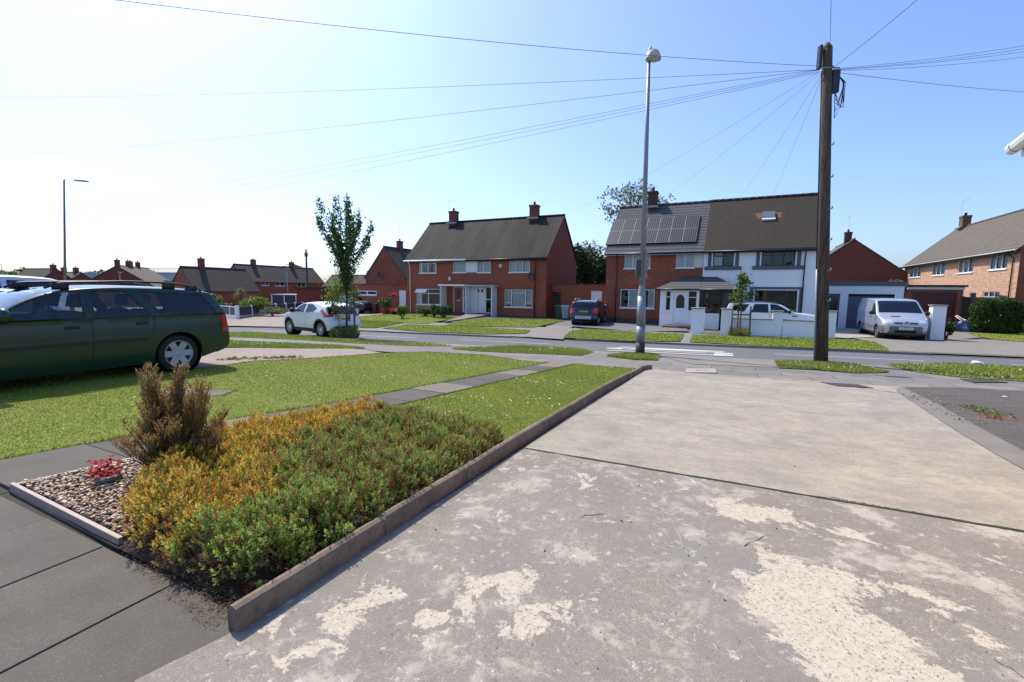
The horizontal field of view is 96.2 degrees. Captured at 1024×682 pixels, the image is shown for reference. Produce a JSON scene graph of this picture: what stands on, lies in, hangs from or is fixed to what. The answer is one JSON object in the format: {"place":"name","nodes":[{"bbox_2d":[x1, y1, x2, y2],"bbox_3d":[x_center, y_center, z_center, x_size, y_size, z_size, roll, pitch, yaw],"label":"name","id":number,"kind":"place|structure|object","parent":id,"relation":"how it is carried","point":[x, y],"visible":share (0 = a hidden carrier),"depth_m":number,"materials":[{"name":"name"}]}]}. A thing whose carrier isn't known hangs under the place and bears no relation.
{"place":"outdoors","nodes":[
{"label":"outdoors","id":0,"kind":"place"},
{"bbox_2d":[97,348,381,369],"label":"driveway","id":1,"kind":"structure","parent":0,"point":[210,360],"depth_m":11.57,"materials":[{"name":"concrete"}]},
{"bbox_2d":[0,288,62,313],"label":"hatchback car","id":2,"kind":"object","parent":1,"relation":"on","point":[23,308],"visible":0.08,"depth_m":9.24,"materials":[{"name":"white paint"}]},
{"bbox_2d":[0,275,75,310],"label":"people carrier","id":3,"kind":"object","parent":1,"relation":"on","point":[4,281],"visible":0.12,"depth_m":10.86,"materials":[{"name":"silver metal"}]},
{"bbox_2d":[0,280,229,380],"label":"estate car","id":4,"kind":"object","parent":1,"relation":"on","point":[188,324],"visible":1,"depth_m":7.47,"materials":[{"name":"green paint"}]},
{"bbox_2d":[23,421,496,599],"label":"soil","id":5,"kind":"structure","parent":0,"point":[271,574],"depth_m":2.60,"materials":[{"name":"soil"}]},
{"bbox_2d":[10,482,123,549],"bbox_3d":[-2.965,1.123,3.014,1.580,0.075,0.028,4,7,27],"label":"edging board","id":6,"kind":"object","parent":5,"relation":"on","point":[41,502],"visible":0.89,"depth_m":2.96,"materials":[{"name":"concrete"}]},
{"bbox_2d":[21,458,170,537],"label":"gravel","id":7,"kind":"structure","parent":5,"relation":"on","point":[106,509],"depth_m":3.25,"materials":[{"name":"gravel"}]},
{"bbox_2d":[85,454,122,483],"bbox_3d":[-3.042,0.969,3.422,0.220,0.190,0.314,-4,8,-34],"label":"potted plant","id":8,"kind":"object","parent":7,"relation":"on","point":[104,476],"visible":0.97,"depth_m":3.42,"materials":[{"name":"red plant"}]},
{"bbox_2d":[107,361,231,474],"bbox_3d":[-2.599,0.614,3.617,0.750,0.936,0.786,1,6,0],"label":"upright shrub","id":9,"kind":"object","parent":5,"relation":"on","point":[171,423],"visible":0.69,"depth_m":3.50,"materials":[{"name":"plant"}]},
{"bbox_2d":[120,528,259,625],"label":"plant litter","id":10,"kind":"object","parent":5,"relation":"on","point":[158,558],"visible":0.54,"depth_m":2.29,"materials":[{"name":"plant"}]},
{"bbox_2d":[113,422,313,577],"bbox_3d":[-2.073,1.018,3.228,1.257,0.589,2.048,-2,7,-23],"label":"heather plant","id":11,"kind":"object","parent":5,"relation":"on","point":[182,483],"visible":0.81,"depth_m":2.92,"materials":[{"name":"plant"}]},
{"bbox_2d":[142,393,390,466],"bbox_3d":[-2.031,0.928,4.351,1.101,0.624,2.298,6,8,41],"label":"heather plant","id":12,"kind":"object","parent":5,"relation":"on","point":[316,418],"visible":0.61,"depth_m":4.46,"materials":[{"name":"plant"}]},
{"bbox_2d":[161,465,383,596],"bbox_3d":[-1.302,1.038,2.604,0.819,0.451,0.928,3,7,23],"label":"heather plant","id":13,"kind":"object","parent":5,"relation":"on","point":[250,537],"visible":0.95,"depth_m":2.42,"materials":[{"name":"plant"}]},
{"bbox_2d":[249,400,506,524],"bbox_3d":[-1.234,0.980,3.944,1.892,0.617,2.372,4,7,27],"label":"heather plant","id":14,"kind":"object","parent":5,"relation":"on","point":[325,458],"visible":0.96,"depth_m":3.65,"materials":[{"name":"plant"}]},
{"bbox_2d":[227,312,382,325],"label":"driveway","id":15,"kind":"structure","parent":0,"point":[269,320],"depth_m":36.33,"materials":[{"name":"concrete"}]},
{"bbox_2d":[239,295,270,312],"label":"garden bush","id":16,"kind":"object","parent":15,"relation":"on","point":[258,302],"visible":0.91,"depth_m":42.67,"materials":[{"name":"green plant"}]},
{"bbox_2d":[0,351,634,459],"bbox_3d":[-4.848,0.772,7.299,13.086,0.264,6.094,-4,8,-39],"label":"lawn","id":17,"kind":"structure","parent":0,"point":[45,434],"depth_m":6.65,"materials":[{"name":"green plant"}]},
{"bbox_2d":[0,0,1023,282],"label":"sky","id":18,"kind":"structure","parent":0,"point":[905,155],"materials":[{"name":"blue"}]},
{"bbox_2d":[400,365,631,438],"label":"lawn","id":19,"kind":"structure","parent":0,"point":[511,402],"depth_m":6.46,"materials":[{"name":"green plant"}]},
{"bbox_2d":[8,306,1023,601],"bbox_3d":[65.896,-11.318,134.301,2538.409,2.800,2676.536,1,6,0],"label":"ground","id":20,"kind":"structure","parent":0,"point":[566,338],"depth_m":26.12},
{"bbox_2d":[0,486,9,493],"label":"path bed","id":21,"kind":"object","parent":20,"relation":"on","point":[3,490],"visible":0.05,"depth_m":3.39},
{"bbox_2d":[0,362,568,489],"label":"paving slabs","id":22,"kind":"structure","parent":21,"relation":"on","point":[18,469],"depth_m":4.17,"materials":[{"name":"concrete"}]},
{"bbox_2d":[16,263,75,294],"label":"distant house","id":23,"kind":"structure","parent":20,"relation":"on","point":[53,272],"depth_m":94.31,"materials":[{"name":"red brick"}]},
{"bbox_2d":[0,492,233,607],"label":"path bed","id":24,"kind":"object","parent":20,"relation":"on","point":[27,505],"visible":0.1,"depth_m":2.62,"materials":[{"name":"concrete"}]},
{"bbox_2d":[0,496,231,681],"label":"paving slabs","id":25,"kind":"structure","parent":24,"relation":"on","point":[75,607],"depth_m":2.12,"materials":[{"name":"concrete"}]},
{"bbox_2d":[81,253,169,306],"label":"distant house","id":26,"kind":"structure","parent":20,"relation":"on","point":[131,272],"depth_m":84.00,"materials":[{"name":"red brick"}]},
{"bbox_2d":[172,257,260,305],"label":"distant house","id":27,"kind":"structure","parent":20,"relation":"on","point":[225,283],"depth_m":78.18,"materials":[{"name":"red brick"}]},
{"bbox_2d":[239,302,307,317],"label":"garden fence","id":28,"kind":"object","parent":20,"relation":"on","point":[247,311],"visible":0.46,"depth_m":42.70,"materials":[{"name":"white plastic"}]},
{"bbox_2d":[231,258,323,304],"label":"distant house","id":29,"kind":"structure","parent":20,"relation":"on","point":[268,280],"depth_m":95.11,"materials":[{"name":"red brick"}]},
{"bbox_2d":[270,294,296,304],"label":"garage","id":30,"kind":"structure","parent":20,"relation":"on","point":[277,299],"depth_m":65.61,"materials":[{"name":"white plastic"}]},
{"bbox_2d":[293,287,344,302],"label":"garage","id":31,"kind":"structure","parent":20,"relation":"on","point":[308,294],"depth_m":59.31,"materials":[{"name":"brick"}]},
{"bbox_2d":[231,333,448,345],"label":"verge","id":32,"kind":"structure","parent":20,"relation":"on","point":[354,342],"depth_m":16.78,"materials":[{"name":"green plant"}]},
{"bbox_2d":[314,193,375,327],"bbox_3d":[-7.323,-3.330,20.287,2.741,6.368,1.685,1,6,0],"label":"street tree","id":33,"kind":"object","parent":32,"relation":"on","point":[343,256],"visible":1,"depth_m":20.10,"materials":[{"name":"green plant"}]},
{"bbox_2d":[339,292,371,313],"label":"dark suv","id":34,"kind":"object","parent":20,"relation":"on","point":[362,308],"visible":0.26,"depth_m":45.09,"materials":[{"name":"grey paint"}]},
{"bbox_2d":[350,284,406,313],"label":"garage block","id":35,"kind":"structure","parent":20,"relation":"on","point":[373,292],"depth_m":44.80,"materials":[{"name":"red brick"}]},
{"bbox_2d":[364,228,411,283],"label":"brick house","id":36,"kind":"structure","parent":20,"relation":"on","point":[387,264],"depth_m":61.42,"materials":[{"name":"red brick"}]},
{"bbox_2d":[360,314,453,322],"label":"verge","id":37,"kind":"structure","parent":20,"relation":"on","point":[417,320],"depth_m":34.62,"materials":[{"name":"green plant"}]},
{"bbox_2d":[386,324,529,333],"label":"verge","id":38,"kind":"structure","parent":20,"relation":"on","point":[456,328],"depth_m":26.65,"materials":[{"name":"green plant"}]},
{"bbox_2d":[403,200,577,317],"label":"semi detached house","id":39,"kind":"structure","parent":20,"relation":"on","point":[510,267],"depth_m":39.34,"materials":[{"name":"red brick"}]},
{"bbox_2d":[416,289,439,305],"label":"window","id":40,"kind":"structure","parent":39,"relation":"in","point":[431,296],"depth_m":41.91,"materials":[{"name":"white plastic"}]},
{"bbox_2d":[454,287,462,311],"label":"door","id":41,"kind":"structure","parent":39,"relation":"in","point":[458,291],"depth_m":40.09,"materials":[{"name":"red paint"}]},
{"bbox_2d":[504,289,531,307],"bbox_3d":[0.616,-3.507,37.729,2.705,1.631,0.610,4,7,26],"label":"window","id":42,"kind":"structure","parent":39,"relation":"in","point":[514,298],"depth_m":37.70,"materials":[{"name":"white plastic"}]},
{"bbox_2d":[508,260,529,272],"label":"window","id":43,"kind":"structure","parent":39,"relation":"in","point":[520,266],"depth_m":37.33,"materials":[{"name":"white plastic"}]},
{"bbox_2d":[449,319,563,326],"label":"lawn","id":44,"kind":"structure","parent":20,"relation":"on","point":[505,323],"depth_m":30.62,"materials":[{"name":"green plant"}]},
{"bbox_2d":[550,284,605,317],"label":"garage block","id":45,"kind":"structure","parent":20,"relation":"on","point":[564,294],"depth_m":36.47,"materials":[{"name":"red brick"}]},
{"bbox_2d":[574,242,599,283],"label":"evergreen tree","id":46,"kind":"object","parent":20,"relation":"on","point":[584,274],"visible":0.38,"depth_m":50.17,"materials":[{"name":"green plant"}]},
{"bbox_2d":[585,246,606,288],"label":"evergreen tree","id":47,"kind":"object","parent":20,"relation":"on","point":[601,276],"visible":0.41,"depth_m":52.13,"materials":[{"name":"green plant"}]},
{"bbox_2d":[314,336,897,364],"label":"kerb","id":48,"kind":"structure","parent":20,"relation":"on","point":[630,351],"depth_m":13.78,"materials":[{"name":"concrete"}]},
{"bbox_2d":[563,329,683,340],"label":"verge","id":49,"kind":"structure","parent":20,"relation":"on","point":[618,334],"depth_m":22.58,"materials":[{"name":"green plant"}]},
{"bbox_2d":[236,326,1023,359],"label":"kerb","id":50,"kind":"structure","parent":20,"relation":"on","point":[794,348],"depth_m":19.20,"materials":[{"name":"concrete"}]},
{"bbox_2d":[597,178,675,224],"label":"thin leaved tree","id":51,"kind":"object","parent":20,"relation":"on","point":[630,196],"visible":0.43,"depth_m":49.64,"materials":[{"name":"green plant"}]},
{"bbox_2d":[604,187,711,328],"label":"brick house","id":52,"kind":"structure","parent":20,"relation":"on","point":[675,237],"depth_m":30.81,"materials":[{"name":"red brick"}]},
{"bbox_2d":[623,255,650,268],"bbox_3d":[8.502,-5.468,30.981,1.905,1.324,0.610,4,7,26],"label":"window","id":53,"kind":"structure","parent":52,"relation":"in","point":[630,260],"depth_m":31.02,"materials":[{"name":"white plastic"}]},
{"bbox_2d":[619,289,654,308],"bbox_3d":[8.553,-2.885,31.225,2.464,1.454,0.610,4,7,26],"label":"window","id":54,"kind":"structure","parent":52,"relation":"in","point":[628,298],"depth_m":31.25,"materials":[{"name":"white plastic"}]},
{"bbox_2d":[673,292,686,322],"bbox_3d":[10.350,-2.078,28.310,0.682,1.908,0.080,4,7,26],"label":"door","id":55,"kind":"structure","parent":52,"relation":"in","point":[680,297],"depth_m":28.30,"materials":[{"name":"white plastic"}]},
{"bbox_2d":[675,254,694,268],"bbox_3d":[11.128,-5.238,29.496,1.180,1.189,0.224,4,7,26],"label":"window","id":56,"kind":"structure","parent":52,"relation":"in","point":[683,261],"depth_m":29.55,"materials":[{"name":"white plastic"}]},
{"bbox_2d":[690,307,705,333],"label":"gate pillar","id":57,"kind":"structure","parent":20,"relation":"on","point":[697,318],"depth_m":24.30,"materials":[{"name":"paint"}]},
{"bbox_2d":[720,308,731,334],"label":"gate pillar","id":58,"kind":"structure","parent":20,"relation":"on","point":[725,321],"depth_m":23.50,"materials":[{"name":"paint"}]},
{"bbox_2d":[732,318,772,335],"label":"garden wall","id":59,"kind":"structure","parent":20,"relation":"on","point":[760,327],"depth_m":23.16,"materials":[{"name":"paint"}]},
{"bbox_2d":[699,192,817,329],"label":"rendered house","id":60,"kind":"structure","parent":20,"relation":"on","point":[768,243],"depth_m":27.96,"materials":[{"name":"tile"}]},
{"bbox_2d":[701,291,721,314],"bbox_3d":[12.021,-2.416,27.718,1.260,1.630,0.515,4,7,26],"label":"window","id":61,"kind":"structure","parent":60,"relation":"in","point":[710,300],"depth_m":27.91,"materials":[{"name":"black glass"}]},
{"bbox_2d":[713,253,733,265],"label":"window","id":62,"kind":"structure","parent":60,"relation":"in","point":[719,259],"depth_m":28.78,"materials":[{"name":"grey glass"}]},
{"bbox_2d":[754,290,797,311],"bbox_3d":[15.865,-2.372,27.734,2.420,1.565,0.515,4,7,26],"label":"window","id":63,"kind":"structure","parent":60,"relation":"in","point":[787,298],"depth_m":27.74,"materials":[{"name":"black glass"}]},
{"bbox_2d":[761,251,795,265],"bbox_3d":[15.898,-5.012,27.442,1.944,1.256,0.515,4,7,26],"label":"window","id":64,"kind":"structure","parent":60,"relation":"in","point":[787,258],"depth_m":27.57,"materials":[{"name":"black glass"}]},
{"bbox_2d":[726,301,813,327],"bbox_3d":[13.723,-1.238,24.550,4.605,1.767,2.422,3,7,23],"label":"white suv","id":65,"kind":"object","parent":20,"relation":"on","point":[762,309],"visible":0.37,"depth_m":23.82,"materials":[{"name":"paint"}]},
{"bbox_2d":[772,310,783,336],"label":"gate pillar","id":66,"kind":"structure","parent":20,"relation":"on","point":[777,316],"depth_m":22.79,"materials":[{"name":"paint"}]},
{"bbox_2d":[690,335,888,350],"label":"verge","id":67,"kind":"structure","parent":20,"relation":"on","point":[764,344],"depth_m":19.58,"materials":[{"name":"green plant"}]},
{"bbox_2d":[782,319,813,337],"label":"garden wall","id":68,"kind":"structure","parent":20,"relation":"on","point":[798,328],"depth_m":22.39,"materials":[{"name":"paint"}]},
{"bbox_2d":[829,282,906,327],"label":"garage","id":69,"kind":"structure","parent":20,"relation":"on","point":[846,297],"depth_m":29.31,"materials":[{"name":"white paint"}]},
{"bbox_2d":[845,296,893,327],"bbox_3d":[22.575,-1.733,29.037,2.355,2.135,0.048,4,7,26],"label":"garage door","id":70,"kind":"structure","parent":69,"relation":"in","point":[853,301],"depth_m":29.37,"materials":[{"name":"metal"}]},
{"bbox_2d":[829,215,907,298],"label":"brick house","id":71,"kind":"structure","parent":20,"relation":"on","point":[853,260],"depth_m":48.09,"materials":[{"name":"red brick"}]},
{"bbox_2d":[905,285,968,321],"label":"garage","id":72,"kind":"structure","parent":20,"relation":"on","point":[924,296],"depth_m":29.39,"materials":[{"name":"red brick"}]},
{"bbox_2d":[912,292,933,311],"bbox_3d":[26.680,-1.997,29.939,1.106,2.400,0.055,4,7,26],"label":"garage door","id":73,"kind":"structure","parent":72,"relation":"in","point":[925,299],"depth_m":29.81,"materials":[{"name":"red paint"}]},
{"bbox_2d":[933,292,956,321],"bbox_3d":[27.682,-1.932,29.453,1.106,2.400,0.055,4,7,26],"label":"garage door","id":74,"kind":"structure","parent":72,"relation":"in","point":[940,298],"depth_m":29.31,"materials":[{"name":"red paint"}]},
{"bbox_2d":[926,305,948,339],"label":"gate pillar","id":75,"kind":"structure","parent":20,"relation":"on","point":[936,322],"depth_m":21.75,"materials":[{"name":"paint"}]},
{"bbox_2d":[855,338,1023,355],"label":"crossover","id":76,"kind":"object","parent":20,"relation":"on","point":[987,347],"visible":0.91,"depth_m":18.73,"materials":[{"name":"concrete"}]},
{"bbox_2d":[890,364,1023,380],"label":"verge","id":77,"kind":"structure","parent":20,"relation":"on","point":[1013,379],"depth_m":10.12,"materials":[{"name":"green plant"}]},
{"bbox_2d":[899,198,1023,298],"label":"terraced house","id":78,"kind":"structure","parent":20,"relation":"on","point":[984,258],"depth_m":34.85,"materials":[{"name":"brick"}]},
{"bbox_2d":[987,253,1008,270],"bbox_3d":[32.789,-5.359,30.646,0.610,1.344,2.541,4,7,25],"label":"window","id":79,"kind":"structure","parent":78,"relation":"in","point":[1003,258],"depth_m":30.94,"materials":[{"name":"white plastic"}]},
{"bbox_2d":[960,296,1023,332],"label":"board fence","id":80,"kind":"object","parent":20,"relation":"on","point":[965,305],"visible":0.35,"depth_m":28.52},
{"bbox_2d":[966,332,1023,341],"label":"verge","id":81,"kind":"structure","parent":20,"relation":"on","point":[1008,338],"depth_m":24.34,"materials":[{"name":"green plant"}]},
{"bbox_2d":[967,297,1023,333],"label":"hedge","id":82,"kind":"object","parent":81,"relation":"on","point":[1015,310],"visible":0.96,"depth_m":26.12,"materials":[{"name":"green plant"}]},
{"bbox_2d":[1004,132,1023,156],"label":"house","id":83,"kind":"structure","parent":20,"relation":"on","point":[1016,145],"depth_m":4.82,"materials":[{"name":"white plastic"}]},
{"bbox_2d":[135,369,1023,681],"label":"driveway","id":84,"kind":"structure","parent":0,"point":[507,535],"depth_m":2.54,"materials":[{"name":"concrete"}]},
{"bbox_2d":[227,365,651,632],"bbox_3d":[0.813,0.900,5.943,0.203,0.331,8.888,4,7,28],"label":"kerb edging","id":85,"kind":"object","parent":84,"relation":"on","point":[246,611],"visible":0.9,"depth_m":2.80,"materials":[{"name":"concrete"}]},
{"bbox_2d":[183,382,1021,681],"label":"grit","id":86,"kind":"object","parent":84,"relation":"on","point":[715,560],"visible":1,"depth_m":2.49,"materials":[{"name":"gravel"}]},
{"bbox_2d":[521,447,1023,531],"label":"expansion joint","id":87,"kind":"object","parent":84,"relation":"on","point":[798,493],"visible":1,"depth_m":3.41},
{"bbox_2d":[896,386,1023,468],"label":"edging strip","id":88,"kind":"object","parent":84,"relation":"on","point":[999,446],"visible":0.99,"depth_m":5.18,"materials":[{"name":"concrete"}]},
{"bbox_2d":[555,321,687,330],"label":"driveway","id":89,"kind":"structure","parent":0,"point":[627,326],"depth_m":28.50,"materials":[{"name":"concrete"}]},
{"bbox_2d":[570,298,607,324],"bbox_3d":[5.199,-1.990,30.887,2.302,1.787,4.315,3,7,20],"label":"compact suv","id":90,"kind":"object","parent":89,"relation":"on","point":[592,312],"visible":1,"depth_m":29.15,"materials":[{"name":"black paint"}]},
{"bbox_2d":[228,326,1023,366],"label":"road","id":91,"kind":"structure","parent":0,"point":[802,354],"depth_m":17.46,"materials":[{"name":"asphalt"}]},
{"bbox_2d":[284,301,360,336],"bbox_3d":[-9.123,-1.072,21.884,4.145,1.640,2.288,5,8,35],"label":"crossover car","id":92,"kind":"object","parent":91,"relation":"on","point":[318,319],"visible":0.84,"depth_m":20.90,"materials":[{"name":"white paint"}]},
{"bbox_2d":[612,346,732,355],"bbox_3d":[5.288,0.357,15.883,4.260,0.217,3.030,4,7,26],"label":"road marking","id":93,"kind":"object","parent":91,"relation":"on","point":[698,351],"visible":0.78,"depth_m":16.15,"materials":[{"name":"paint"}]},
{"bbox_2d":[230,337,1023,390],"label":"pavement","id":94,"kind":"structure","parent":0,"point":[897,377],"depth_m":10.33,"materials":[{"name":"concrete"}]},
{"bbox_2d":[63,179,88,292],"bbox_3d":[-28.007,-5.640,29.597,2.124,9.294,0.200,1,6,0],"label":"street lamp","id":95,"kind":"object","parent":94,"relation":"on","point":[64,240],"visible":0.78,"depth_m":29.40,"materials":[{"name":"metal"}]},
{"bbox_2d":[328,323,359,337],"bbox_3d":[-7.474,-0.500,20.498,1.388,0.689,1.426,1,6,0],"label":"grass tuft","id":96,"kind":"object","parent":94,"relation":"on","point":[344,332],"visible":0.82,"depth_m":20.16,"materials":[{"name":"green plant"}]},
{"bbox_2d":[662,354,777,366],"bbox_3d":[5.278,0.522,12.115,3.006,0.145,2.647,4,7,27],"label":"crossover","id":97,"kind":"object","parent":94,"relation":"on","point":[704,360],"visible":0.94,"depth_m":11.96,"materials":[{"name":"concrete"}]},
{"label":"verge","id":98,"kind":"structure","parent":94,"relation":"on","visible":0},
{"bbox_2d":[635,46,660,352],"bbox_3d":[3.845,-3.813,13.147,0.460,8.686,0.306,1,6,0],"label":"street lamp","id":99,"kind":"object","parent":98,"relation":"on","point":[641,269],"visible":0.94,"depth_m":13.19,"materials":[{"name":"metal"}]},
{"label":"verge","id":100,"kind":"structure","parent":94,"relation":"on","visible":0},
{"bbox_2d":[813,42,845,361],"bbox_3d":[7.763,-3.192,11.394,0.879,7.985,0.420,1,6,0],"label":"telegraph pole","id":101,"kind":"object","parent":100,"relation":"on","point":[830,78],"visible":0.94,"depth_m":11.33,"materials":[{"name":"brown wood"}]},
{"bbox_2d":[10,70,813,155],"bbox_3d":[-22.309,-10.904,24.859,65.928,4.928,0.009,4,7,25],"label":"telephone wire","id":102,"kind":"object","parent":101,"relation":"attached to","point":[471,111],"visible":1,"depth_m":14.66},
{"bbox_2d":[86,70,805,96],"bbox_3d":[-18.079,-11.956,21.719,55.766,7.808,0.009,3,7,23],"label":"telephone wire","id":103,"kind":"object","parent":101,"relation":"attached to","point":[475,85],"visible":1,"depth_m":14.40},
{"bbox_2d":[118,0,810,65],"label":"telephone wire","id":104,"kind":"object","parent":101,"relation":"attached to","point":[439,36],"visible":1,"depth_m":8.37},
{"bbox_2d":[274,322,1023,356],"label":"pavement","id":105,"kind":"structure","parent":0,"point":[686,337],"depth_m":24.84,"materials":[{"name":"concrete"}]},
{"bbox_2d":[525,325,572,338],"bbox_3d":[2.286,-0.625,26.194,2.306,0.140,9.544,2,6,12],"label":"crossover","id":106,"kind":"object","parent":105,"relation":"on","point":[555,331],"visible":0.95,"depth_m":24.95,"materials":[{"name":"concrete"}]},
{"bbox_2d":[727,271,758,331],"bbox_3d":[11.220,-1.846,22.556,1.468,3.268,1.503,1,6,0],"label":"street tree","id":107,"kind":"object","parent":105,"relation":"on","point":[743,285],"visible":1,"depth_m":22.39,"materials":[{"name":"green plant"}]},
{"bbox_2d":[835,328,874,337],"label":"driveway","id":108,"kind":"structure","parent":0,"point":[847,333],"depth_m":24.59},
{"bbox_2d":[856,298,930,339],"bbox_3d":[19.438,-1.183,23.577,2.384,2.020,4.812,4,7,25],"label":"panel van","id":109,"kind":"object","parent":108,"relation":"on","point":[882,317],"visible":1,"depth_m":22.32,"materials":[{"name":"silver metal"}]},
{"bbox_2d":[854,328,979,340],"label":"driveway","id":110,"kind":"structure","parent":0,"point":[959,335],"depth_m":23.72,"materials":[{"name":"concrete"}]},
{"bbox_2d":[905,387,1023,450],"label":"block paving","id":111,"kind":"structure","parent":0,"point":[1013,403],"depth_m":6.53,"materials":[{"name":"concrete"}]},
{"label":"verge","id":112,"kind":"structure","parent":0,"visible":0},
{"bbox_2d":[228,313,1023,380],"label":"grass","id":113,"kind":"structure","parent":112,"relation":"on","point":[809,364],"depth_m":16.77,"materials":[{"name":"plant"}]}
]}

